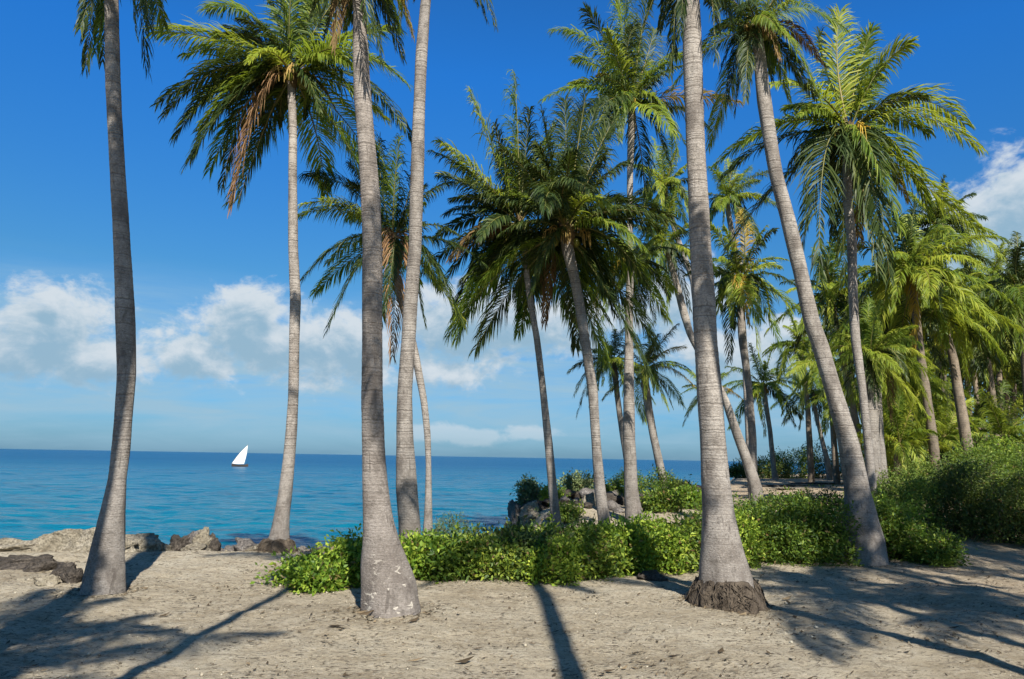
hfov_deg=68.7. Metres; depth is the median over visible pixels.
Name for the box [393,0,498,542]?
palm tree
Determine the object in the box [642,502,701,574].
shrub
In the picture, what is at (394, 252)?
palm tree
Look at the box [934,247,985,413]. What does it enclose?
palm tree
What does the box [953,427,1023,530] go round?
shrub
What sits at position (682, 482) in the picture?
shrub
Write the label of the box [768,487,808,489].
rock ledge
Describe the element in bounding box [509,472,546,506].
shrub
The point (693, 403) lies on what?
palm tree
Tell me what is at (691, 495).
shrub
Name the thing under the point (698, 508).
shrub
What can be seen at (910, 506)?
shrub
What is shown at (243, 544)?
rock
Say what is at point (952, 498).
shrub
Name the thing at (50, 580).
rock
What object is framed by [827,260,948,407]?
palm tree
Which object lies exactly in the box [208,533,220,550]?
rock
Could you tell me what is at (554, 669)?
leaf litter
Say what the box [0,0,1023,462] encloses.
sky
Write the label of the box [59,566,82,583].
rock
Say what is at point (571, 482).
shrub
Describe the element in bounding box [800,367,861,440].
palm tree
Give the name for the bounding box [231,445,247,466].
sailboat
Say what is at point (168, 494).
sea
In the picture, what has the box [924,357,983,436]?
tree
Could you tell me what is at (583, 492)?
rock
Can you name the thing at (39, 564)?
rock
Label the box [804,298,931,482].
palm tree
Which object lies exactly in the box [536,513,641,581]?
shrub
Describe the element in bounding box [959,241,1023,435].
palm tree
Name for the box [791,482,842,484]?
rock ledge
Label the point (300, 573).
shrub
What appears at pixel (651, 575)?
rock
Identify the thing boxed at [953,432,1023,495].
shrub
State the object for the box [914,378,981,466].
palm tree
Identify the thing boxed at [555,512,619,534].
shrub
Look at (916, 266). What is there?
palm tree
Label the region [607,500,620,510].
rock
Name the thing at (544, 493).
shrub
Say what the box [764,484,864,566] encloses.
shrub
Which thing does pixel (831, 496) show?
shrub
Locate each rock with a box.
[0,560,28,569]
[22,556,60,571]
[32,574,60,585]
[50,562,76,576]
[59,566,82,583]
[169,534,190,550]
[180,542,212,550]
[188,530,198,542]
[192,527,213,545]
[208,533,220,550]
[220,545,234,550]
[234,537,256,550]
[244,544,258,550]
[298,546,306,550]
[507,499,520,526]
[519,500,539,526]
[521,491,541,501]
[521,500,548,510]
[542,498,548,504]
[559,495,570,502]
[562,489,575,497]
[571,491,580,499]
[572,497,580,503]
[579,488,594,498]
[579,492,595,505]
[584,502,592,508]
[606,490,622,496]
[606,493,618,502]
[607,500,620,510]
[612,507,624,512]
[617,495,624,505]
[637,569,668,580]
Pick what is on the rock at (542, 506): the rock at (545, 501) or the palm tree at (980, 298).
the rock at (545, 501)
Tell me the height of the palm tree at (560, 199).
9.974 m
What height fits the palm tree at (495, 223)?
10.112 m
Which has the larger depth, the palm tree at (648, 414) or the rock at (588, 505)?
the palm tree at (648, 414)
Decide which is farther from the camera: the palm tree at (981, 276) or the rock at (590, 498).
the palm tree at (981, 276)
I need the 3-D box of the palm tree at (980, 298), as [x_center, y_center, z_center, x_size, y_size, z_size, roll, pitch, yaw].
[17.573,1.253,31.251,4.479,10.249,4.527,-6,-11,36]
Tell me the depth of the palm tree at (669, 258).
20.29 m
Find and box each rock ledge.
[0,538,38,551]
[0,554,64,564]
[30,527,171,551]
[136,533,162,550]
[745,484,795,486]
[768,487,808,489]
[782,484,821,485]
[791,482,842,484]
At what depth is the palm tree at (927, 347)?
43.80 m
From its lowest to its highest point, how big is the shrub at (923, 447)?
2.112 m
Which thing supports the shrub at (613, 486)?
on the ground
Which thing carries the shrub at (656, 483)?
on the ground
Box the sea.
[0,449,824,548]
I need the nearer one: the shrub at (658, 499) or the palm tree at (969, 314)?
the shrub at (658, 499)
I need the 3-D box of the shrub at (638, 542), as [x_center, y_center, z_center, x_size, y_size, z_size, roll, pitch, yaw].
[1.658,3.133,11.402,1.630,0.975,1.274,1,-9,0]
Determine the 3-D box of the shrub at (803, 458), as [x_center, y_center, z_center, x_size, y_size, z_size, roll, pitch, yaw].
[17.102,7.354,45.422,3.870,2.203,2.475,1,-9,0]
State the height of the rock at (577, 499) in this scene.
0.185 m
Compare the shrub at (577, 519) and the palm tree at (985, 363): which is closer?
the shrub at (577, 519)
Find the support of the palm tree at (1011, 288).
on the ground
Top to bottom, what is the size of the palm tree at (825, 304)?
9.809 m
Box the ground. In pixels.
[0,473,1023,678]
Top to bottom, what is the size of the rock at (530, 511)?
0.829 m
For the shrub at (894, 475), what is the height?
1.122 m
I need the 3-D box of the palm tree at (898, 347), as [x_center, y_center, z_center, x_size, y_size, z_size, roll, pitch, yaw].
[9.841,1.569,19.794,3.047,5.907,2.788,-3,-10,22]
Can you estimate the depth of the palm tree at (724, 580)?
9.34 m
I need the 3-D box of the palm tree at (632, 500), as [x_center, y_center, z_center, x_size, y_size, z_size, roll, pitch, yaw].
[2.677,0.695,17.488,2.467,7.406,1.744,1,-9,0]
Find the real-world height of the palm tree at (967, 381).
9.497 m
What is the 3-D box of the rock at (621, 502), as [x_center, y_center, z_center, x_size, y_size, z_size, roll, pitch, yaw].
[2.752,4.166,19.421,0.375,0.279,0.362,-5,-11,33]
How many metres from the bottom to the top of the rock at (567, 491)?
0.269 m
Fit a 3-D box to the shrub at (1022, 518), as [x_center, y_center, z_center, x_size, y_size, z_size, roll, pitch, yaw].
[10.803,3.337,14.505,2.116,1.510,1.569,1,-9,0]
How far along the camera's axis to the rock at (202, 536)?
12.89 m
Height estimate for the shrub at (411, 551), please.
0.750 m
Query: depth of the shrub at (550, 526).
12.37 m
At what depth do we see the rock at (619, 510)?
17.90 m
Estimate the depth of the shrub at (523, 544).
10.91 m
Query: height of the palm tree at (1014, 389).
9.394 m
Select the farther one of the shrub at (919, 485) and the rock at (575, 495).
the rock at (575, 495)
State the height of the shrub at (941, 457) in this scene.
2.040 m
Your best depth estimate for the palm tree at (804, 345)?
36.86 m
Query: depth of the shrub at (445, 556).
10.38 m
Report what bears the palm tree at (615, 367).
on the ground
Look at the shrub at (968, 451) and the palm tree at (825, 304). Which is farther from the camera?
the palm tree at (825, 304)
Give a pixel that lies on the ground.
(223, 646)
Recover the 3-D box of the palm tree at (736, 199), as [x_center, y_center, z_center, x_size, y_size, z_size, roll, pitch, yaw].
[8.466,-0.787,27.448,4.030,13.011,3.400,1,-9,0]
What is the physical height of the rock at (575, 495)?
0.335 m
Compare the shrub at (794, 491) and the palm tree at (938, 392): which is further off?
the palm tree at (938, 392)
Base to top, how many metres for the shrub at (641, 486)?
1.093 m
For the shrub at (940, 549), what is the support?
on the ground
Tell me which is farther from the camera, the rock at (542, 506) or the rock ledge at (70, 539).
the rock at (542, 506)
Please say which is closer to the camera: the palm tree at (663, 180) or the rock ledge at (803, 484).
the palm tree at (663, 180)
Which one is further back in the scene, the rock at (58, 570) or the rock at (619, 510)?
the rock at (619, 510)
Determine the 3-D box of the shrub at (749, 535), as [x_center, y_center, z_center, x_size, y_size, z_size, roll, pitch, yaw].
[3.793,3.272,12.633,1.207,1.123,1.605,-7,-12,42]
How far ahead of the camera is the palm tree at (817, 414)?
41.59 m
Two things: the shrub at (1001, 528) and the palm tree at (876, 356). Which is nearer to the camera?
the shrub at (1001, 528)
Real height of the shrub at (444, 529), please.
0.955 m
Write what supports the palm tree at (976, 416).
on the ground
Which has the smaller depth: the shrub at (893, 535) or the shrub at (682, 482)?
the shrub at (893, 535)
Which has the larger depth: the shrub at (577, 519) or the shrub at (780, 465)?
the shrub at (780, 465)
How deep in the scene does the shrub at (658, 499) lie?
17.89 m
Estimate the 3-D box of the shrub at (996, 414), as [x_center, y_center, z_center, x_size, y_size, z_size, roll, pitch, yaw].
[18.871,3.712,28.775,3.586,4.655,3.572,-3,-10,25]
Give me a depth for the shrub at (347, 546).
9.88 m
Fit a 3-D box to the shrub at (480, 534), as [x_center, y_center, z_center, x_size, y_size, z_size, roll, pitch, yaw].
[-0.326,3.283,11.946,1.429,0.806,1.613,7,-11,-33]
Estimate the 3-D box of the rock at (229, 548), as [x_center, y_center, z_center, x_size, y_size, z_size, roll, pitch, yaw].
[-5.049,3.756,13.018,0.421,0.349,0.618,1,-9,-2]
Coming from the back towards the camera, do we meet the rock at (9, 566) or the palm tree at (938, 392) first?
the palm tree at (938, 392)
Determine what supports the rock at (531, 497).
on the ground
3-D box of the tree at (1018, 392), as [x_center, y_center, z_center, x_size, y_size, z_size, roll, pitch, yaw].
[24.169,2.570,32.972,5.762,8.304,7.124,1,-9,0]
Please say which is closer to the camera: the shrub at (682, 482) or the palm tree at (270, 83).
the palm tree at (270, 83)
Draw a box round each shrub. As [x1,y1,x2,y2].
[250,543,360,596]
[310,523,415,586]
[399,528,462,581]
[413,515,496,583]
[427,509,477,541]
[447,527,551,583]
[461,521,539,539]
[489,515,588,581]
[499,507,570,538]
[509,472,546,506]
[518,528,597,586]
[534,483,571,505]
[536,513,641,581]
[546,498,587,523]
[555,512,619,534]
[556,468,609,499]
[583,513,672,576]
[605,477,623,495]
[606,510,699,573]
[612,467,649,493]
[639,461,685,492]
[640,484,689,512]
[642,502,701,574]
[669,474,697,489]
[671,481,701,508]
[691,492,777,528]
[728,458,764,477]
[733,489,832,566]
[734,500,780,569]
[749,484,842,515]
[757,455,796,477]
[762,444,821,477]
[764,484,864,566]
[778,484,843,553]
[794,441,841,477]
[841,466,939,506]
[860,441,941,479]
[870,468,948,536]
[871,486,937,538]
[876,500,930,560]
[891,451,983,498]
[891,524,977,566]
[909,438,984,478]
[919,452,1003,534]
[941,444,1023,498]
[949,459,1023,544]
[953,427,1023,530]
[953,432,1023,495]
[1017,494,1023,541]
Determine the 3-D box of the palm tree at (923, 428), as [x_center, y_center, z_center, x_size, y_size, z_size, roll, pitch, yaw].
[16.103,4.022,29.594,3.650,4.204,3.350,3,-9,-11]
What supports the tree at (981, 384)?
on the ground
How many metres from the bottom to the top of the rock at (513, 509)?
0.894 m
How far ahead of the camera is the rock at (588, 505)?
18.35 m
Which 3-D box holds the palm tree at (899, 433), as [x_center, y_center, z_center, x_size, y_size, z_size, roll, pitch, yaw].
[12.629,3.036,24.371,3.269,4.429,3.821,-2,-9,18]
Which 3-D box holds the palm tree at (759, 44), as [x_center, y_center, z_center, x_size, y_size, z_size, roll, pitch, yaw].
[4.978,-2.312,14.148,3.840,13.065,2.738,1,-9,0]
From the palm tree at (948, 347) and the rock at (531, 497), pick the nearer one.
the rock at (531, 497)
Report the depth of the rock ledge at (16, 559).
10.76 m
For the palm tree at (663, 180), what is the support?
on the ground
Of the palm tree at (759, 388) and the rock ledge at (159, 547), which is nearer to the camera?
the rock ledge at (159, 547)
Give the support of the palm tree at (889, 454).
on the ground
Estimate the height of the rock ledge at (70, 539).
0.927 m
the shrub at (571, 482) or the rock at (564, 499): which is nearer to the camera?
the rock at (564, 499)
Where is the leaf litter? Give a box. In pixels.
[0,549,1023,678]
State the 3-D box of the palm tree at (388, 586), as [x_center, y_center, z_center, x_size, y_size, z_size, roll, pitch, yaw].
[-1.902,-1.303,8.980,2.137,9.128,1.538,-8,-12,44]
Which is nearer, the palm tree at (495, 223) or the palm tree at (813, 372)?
the palm tree at (495, 223)
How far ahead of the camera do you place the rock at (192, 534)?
12.89 m
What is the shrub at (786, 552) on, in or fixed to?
on the ground
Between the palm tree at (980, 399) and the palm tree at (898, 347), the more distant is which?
the palm tree at (980, 399)
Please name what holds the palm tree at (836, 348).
on the ground
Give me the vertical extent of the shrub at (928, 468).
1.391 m
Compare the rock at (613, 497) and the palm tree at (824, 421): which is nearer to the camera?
the rock at (613, 497)
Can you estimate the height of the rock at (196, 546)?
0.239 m
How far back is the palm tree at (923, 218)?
30.58 m
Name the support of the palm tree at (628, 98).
on the ground
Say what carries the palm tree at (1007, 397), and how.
on the ground
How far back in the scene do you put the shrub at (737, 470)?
43.11 m
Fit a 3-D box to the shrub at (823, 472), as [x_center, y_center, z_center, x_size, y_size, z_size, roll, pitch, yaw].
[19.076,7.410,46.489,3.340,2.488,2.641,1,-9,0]
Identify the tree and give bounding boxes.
[73,0,171,595]
[141,0,412,552]
[297,133,488,535]
[308,0,420,618]
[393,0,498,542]
[421,66,627,526]
[442,86,688,523]
[537,0,743,249]
[567,328,654,458]
[587,224,678,522]
[601,323,695,488]
[624,185,763,506]
[633,131,691,294]
[639,0,770,614]
[670,0,888,566]
[680,369,743,426]
[683,209,800,497]
[685,157,776,487]
[710,3,989,508]
[722,342,803,479]
[761,308,838,481]
[764,236,880,445]
[769,367,832,479]
[782,342,859,484]
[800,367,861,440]
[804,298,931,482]
[818,305,854,378]
[827,197,1013,476]
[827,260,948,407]
[833,295,951,487]
[837,392,928,488]
[851,347,979,459]
[857,370,958,489]
[879,254,1023,480]
[883,175,1009,434]
[907,400,955,449]
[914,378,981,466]
[924,335,950,377]
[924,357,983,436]
[925,310,1012,440]
[930,262,991,428]
[930,284,1022,448]
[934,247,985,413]
[947,367,1023,428]
[947,374,994,439]
[952,385,1016,450]
[954,231,1023,405]
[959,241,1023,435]
[962,332,1020,445]
[963,276,1000,445]
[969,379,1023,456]
[971,362,981,438]
[972,330,1018,442]
[1001,330,1023,418]
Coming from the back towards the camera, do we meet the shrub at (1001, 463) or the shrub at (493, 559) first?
the shrub at (1001, 463)
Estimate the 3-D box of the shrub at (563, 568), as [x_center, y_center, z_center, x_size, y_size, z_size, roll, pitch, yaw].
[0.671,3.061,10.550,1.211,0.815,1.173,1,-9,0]
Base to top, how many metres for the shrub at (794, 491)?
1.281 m
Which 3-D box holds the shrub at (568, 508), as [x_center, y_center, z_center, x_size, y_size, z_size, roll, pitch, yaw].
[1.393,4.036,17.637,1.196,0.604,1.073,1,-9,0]
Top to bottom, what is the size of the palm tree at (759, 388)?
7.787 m
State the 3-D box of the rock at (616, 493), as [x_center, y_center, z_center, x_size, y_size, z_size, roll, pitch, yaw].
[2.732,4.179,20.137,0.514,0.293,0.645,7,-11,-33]
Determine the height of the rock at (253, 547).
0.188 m
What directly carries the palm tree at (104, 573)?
on the ground
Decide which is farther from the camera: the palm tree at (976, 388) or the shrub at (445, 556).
the palm tree at (976, 388)
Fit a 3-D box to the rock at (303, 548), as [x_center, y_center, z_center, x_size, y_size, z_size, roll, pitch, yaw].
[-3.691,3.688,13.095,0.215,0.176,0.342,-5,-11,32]
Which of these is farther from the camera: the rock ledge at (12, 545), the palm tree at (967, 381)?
the palm tree at (967, 381)
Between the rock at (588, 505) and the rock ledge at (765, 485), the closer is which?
the rock at (588, 505)
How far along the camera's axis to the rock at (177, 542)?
12.76 m
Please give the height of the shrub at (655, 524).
0.956 m
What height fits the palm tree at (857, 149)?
13.118 m
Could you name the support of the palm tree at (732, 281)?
on the ground

